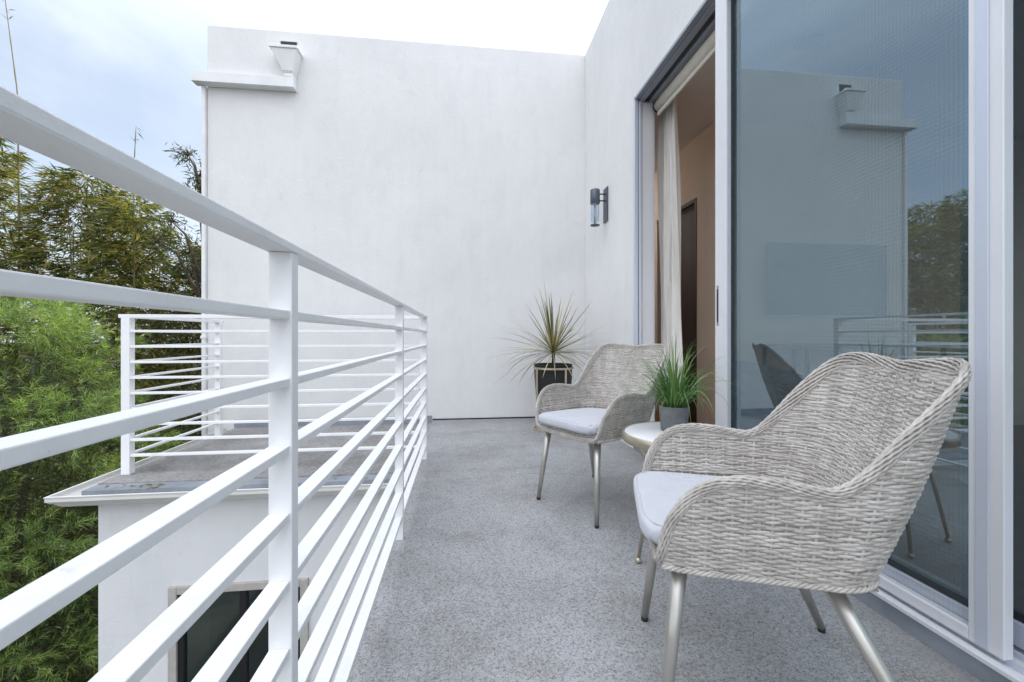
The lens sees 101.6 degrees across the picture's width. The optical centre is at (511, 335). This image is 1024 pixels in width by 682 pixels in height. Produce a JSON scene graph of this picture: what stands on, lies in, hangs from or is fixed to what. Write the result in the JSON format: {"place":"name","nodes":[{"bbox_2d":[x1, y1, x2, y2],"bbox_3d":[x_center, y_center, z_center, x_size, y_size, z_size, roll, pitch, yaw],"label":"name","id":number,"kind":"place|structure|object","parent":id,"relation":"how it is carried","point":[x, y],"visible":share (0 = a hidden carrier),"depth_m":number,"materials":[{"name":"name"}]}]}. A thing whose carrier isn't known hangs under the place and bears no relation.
{"place":"outdoors","nodes":[
{"label":"outdoors","id":0,"kind":"place"},
{"bbox_2d":[0,342,199,681],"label":"ground","id":1,"kind":"structure","parent":0,"point":[77,519],"depth_m":10.94,"materials":[{"name":"green plant"}]},
{"bbox_2d":[4,0,19,516],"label":"bamboo shoot","id":2,"kind":"object","parent":1,"relation":"on","point":[18,174],"visible":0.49,"depth_m":5.30,"materials":[{"name":"green plant"}]},
{"bbox_2d":[0,146,93,555],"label":"bamboo","id":3,"kind":"object","parent":1,"relation":"on","point":[8,169],"visible":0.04,"depth_m":6.73,"materials":[{"name":"green plant"}]},
{"bbox_2d":[0,137,96,657],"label":"bamboo","id":4,"kind":"object","parent":1,"relation":"on","point":[8,174],"visible":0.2,"depth_m":5.39,"materials":[{"name":"green plant"}]},
{"bbox_2d":[0,296,156,681],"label":"feathery bush","id":5,"kind":"object","parent":1,"relation":"on","point":[7,411],"visible":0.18,"depth_m":4.38,"materials":[{"name":"green plant"}]},
{"bbox_2d":[0,296,186,681],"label":"feathery bush","id":6,"kind":"object","parent":1,"relation":"on","point":[10,659],"visible":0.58,"depth_m":3.48,"materials":[{"name":"green plant"}]},
{"bbox_2d":[0,163,187,681],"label":"bamboo","id":7,"kind":"object","parent":1,"relation":"on","point":[60,184],"visible":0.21,"depth_m":5.32,"materials":[{"name":"green plant"}]},
{"bbox_2d":[1,421,191,681],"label":"feathery bush","id":8,"kind":"object","parent":1,"relation":"on","point":[86,511],"visible":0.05,"depth_m":4.44,"materials":[{"name":"green plant"}]},
{"bbox_2d":[11,188,200,550],"bbox_3d":[-6.440,0.880,6.923,2.744,6.769,2.719,0,0,-7],"label":"bamboo","id":9,"kind":"object","parent":1,"relation":"on","point":[139,199],"visible":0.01,"depth_m":6.87,"materials":[{"name":"green plant"}]},
{"bbox_2d":[21,192,200,638],"bbox_3d":[-5.032,1.147,5.619,2.243,6.156,2.149,0,0,-7],"label":"bamboo","id":10,"kind":"object","parent":1,"relation":"on","point":[116,209],"visible":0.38,"depth_m":5.42,"materials":[{"name":"green plant"}]},
{"bbox_2d":[133,128,141,458],"bbox_3d":[-4.904,0.745,5.461,0.116,6.960,0.163,0,0,-7],"label":"bamboo shoot","id":11,"kind":"object","parent":1,"relation":"on","point":[134,276],"visible":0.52,"depth_m":5.46,"materials":[{"name":"green plant"}]},
{"bbox_2d":[109,243,200,452],"bbox_3d":[-4.465,1.423,6.113,2.219,5.603,2.231,0,0,-7],"label":"bamboo","id":12,"kind":"object","parent":1,"relation":"on","point":[171,351],"visible":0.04,"depth_m":5.58,"materials":[{"name":"green plant"}]},
{"bbox_2d":[123,141,200,452],"bbox_3d":[-4.014,0.852,5.434,1.657,6.751,1.565,0,0,-33],"label":"leafy tree","id":13,"kind":"object","parent":1,"relation":"on","point":[195,268],"visible":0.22,"depth_m":5.38,"materials":[{"name":"green plant"}]},
{"bbox_2d":[208,25,584,433],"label":"end wall","id":14,"kind":"structure","parent":1,"relation":"on","point":[441,187],"depth_m":4.55,"materials":[{"name":"white paint"}]},
{"bbox_2d":[191,70,296,435],"bbox_3d":[-2.754,0.728,4.337,0.977,6.804,0.155,0,0,-7],"label":"rain channel","id":15,"kind":"object","parent":14,"relation":"attached to","point":[203,79],"visible":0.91,"depth_m":4.28,"materials":[{"name":"paint"}]},
{"bbox_2d":[269,40,302,81],"bbox_3d":[-2.339,-2.888,4.328,0.276,0.426,0.157,0,0,-7],"label":"rainwater hopper","id":16,"kind":"object","parent":14,"relation":"attached to","point":[288,55],"visible":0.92,"depth_m":4.29,"materials":[{"name":"paint"}]},
{"bbox_3d":[2.839,2.686,1.510,6.610,3.079,6.940,0,0,-7],"label":"lower storey","id":17,"kind":"object","parent":1,"relation":"on","visible":0},
{"bbox_2d":[348,418,980,681],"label":"balcony floor","id":18,"kind":"structure","parent":17,"relation":"on","point":[496,570],"depth_m":1.46,"materials":[{"name":"concrete"}]},
{"bbox_2d":[0,85,426,681],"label":"balcony railing","id":19,"kind":"object","parent":18,"relation":"on","point":[54,591],"visible":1,"depth_m":0.56,"materials":[{"name":"white metal"}]},
{"bbox_2d":[478,284,605,432],"bbox_3d":[0.302,0.191,4.023,1.289,1.468,1.210,0,0,-7],"label":"spiky plant","id":20,"kind":"object","parent":18,"relation":"on","point":[548,373],"visible":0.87,"depth_m":4.02,"materials":[{"name":"green plant"}]},
{"bbox_2d":[535,343,666,528],"bbox_3d":[0.499,0.485,2.350,0.631,0.880,0.598,0,0,-37],"label":"wicker armchair","id":21,"kind":"object","parent":18,"relation":"on","point":[587,407],"visible":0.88,"depth_m":2.40,"materials":[{"name":"beige wicker"}]},
{"bbox_2d":[623,421,662,563],"bbox_3d":[0.720,0.671,1.806,0.468,0.507,0.468,0,0,-7],"label":"side table","id":22,"kind":"object","parent":18,"relation":"on","point":[642,435],"visible":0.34,"depth_m":1.77,"materials":[{"name":"white metal"}]},
{"bbox_2d":[633,352,971,681],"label":"wicker armchair","id":23,"kind":"object","parent":18,"relation":"on","point":[818,478],"visible":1,"depth_m":0.89,"materials":[{"name":"wicker"}]},
{"bbox_2d":[585,0,1011,681],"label":"balcony wall","id":24,"kind":"structure","parent":17,"relation":"on","point":[631,44],"depth_m":3.73,"materials":[{"name":"white paint"}]},
{"bbox_2d":[590,186,607,226],"bbox_3d":[0.839,-1.252,4.055,0.160,0.379,0.110,0,0,-7],"label":"wall lamp","id":25,"kind":"object","parent":24,"relation":"attached to","point":[595,194],"visible":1,"depth_m":4.03,"materials":[{"name":"grey metal"}]},
{"bbox_2d":[633,0,1023,681],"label":"door frame","id":26,"kind":"object","parent":24,"relation":"attached to","point":[695,32],"visible":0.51,"depth_m":3.38,"materials":[{"name":"metal"}]},
{"bbox_2d":[658,98,684,392],"bbox_3d":[1.284,-0.500,3.364,0.100,2.790,0.409,0,0,-7],"label":"curtain","id":27,"kind":"object","parent":26,"relation":"hanging from","point":[669,201],"visible":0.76,"depth_m":3.37,"materials":[{"name":"fabric"}]},
{"bbox_2d":[652,30,714,115],"bbox_3d":[1.486,-1.844,0.897,0.106,0.138,5.037,0,0,-7],"label":"roller blind","id":28,"kind":"object","parent":26,"relation":"attached to","point":[699,59],"visible":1,"depth_m":2.91,"materials":[{"name":"white fabric"}]},
{"bbox_2d":[731,0,967,620],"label":"sliding glass door","id":29,"kind":"structure","parent":26,"relation":"attached to","point":[850,175],"depth_m":1.52,"materials":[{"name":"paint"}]},
{"bbox_2d":[715,0,1012,660],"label":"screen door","id":30,"kind":"structure","parent":26,"relation":"attached to","point":[988,625],"depth_m":1.12,"materials":[{"name":"metal"}]},
{"bbox_2d":[1013,0,1023,649],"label":"sliding glass door","id":31,"kind":"structure","parent":26,"relation":"attached to","point":[1018,323],"depth_m":1.14,"materials":[{"name":"paint"}]},
{"bbox_2d":[43,416,431,681],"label":"wing","id":32,"kind":"structure","parent":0,"point":[137,596],"depth_m":2.73,"materials":[{"name":"white paint"}]},
{"bbox_2d":[105,475,367,489],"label":"leaf litter","id":33,"kind":"object","parent":32,"relation":"on","point":[164,484],"visible":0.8,"depth_m":2.67,"materials":[{"name":"brown plant"}]},
{"bbox_2d":[168,577,308,681],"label":"window","id":34,"kind":"structure","parent":32,"relation":"in","point":[191,652],"depth_m":2.73,"materials":[{"name":"black glass"}]},
{"bbox_2d":[118,314,419,474],"bbox_3d":[-1.759,0.404,3.560,2.023,1.101,1.180,0,0,-7],"label":"roof railing","id":35,"kind":"object","parent":32,"relation":"on","point":[129,452],"visible":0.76,"depth_m":2.96,"materials":[{"name":"white metal"}]},
{"bbox_2d":[0,0,608,341],"label":"sky","id":36,"kind":"structure","parent":0,"point":[110,69],"materials":[{"name":"white"}]},
{"bbox_2d":[655,411,690,422],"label":"interior floor","id":37,"kind":"structure","parent":0,"point":[657,417],"depth_m":4.68,"materials":[{"name":"brown wood"}]},
{"bbox_2d":[611,336,740,430],"bbox_3d":[0.719,0.192,1.828,0.594,0.454,0.567,0,0,-7],"label":"grass pot","id":38,"kind":"object","parent":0,"point":[674,407],"depth_m":1.80,"materials":[{"name":"concrete"}]},
{"bbox_2d":[655,128,706,423],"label":"interior hall wall","id":39,"kind":"structure","parent":0,"point":[693,165],"depth_m":4.11,"materials":[{"name":"paint"}]},
{"bbox_2d":[657,197,696,422],"bbox_3d":[1.824,-0.233,4.568,0.095,2.276,0.850,0,0,-7],"label":"interior door","id":40,"kind":"structure","parent":39,"relation":"attached to","point":[689,273],"depth_m":4.35,"materials":[{"name":"brown wood"}]},
{"bbox_2d":[681,206,693,422],"bbox_3d":[1.851,-0.215,4.571,0.040,2.240,0.770,0,0,-7],"label":"door leaf","id":41,"kind":"structure","parent":40,"relation":"in","point":[687,216],"depth_m":4.39,"materials":[{"name":"brown wood"}]},
{"bbox_2d":[655,28,714,212],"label":"interior ceiling","id":42,"kind":"structure","parent":0,"point":[695,99],"depth_m":3.60,"materials":[{"name":"paint"}]},
{"bbox_2d":[707,122,714,424],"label":"interior far wall","id":43,"kind":"structure","parent":0,"point":[710,246],"depth_m":3.90,"materials":[{"name":"paint"}]}
]}

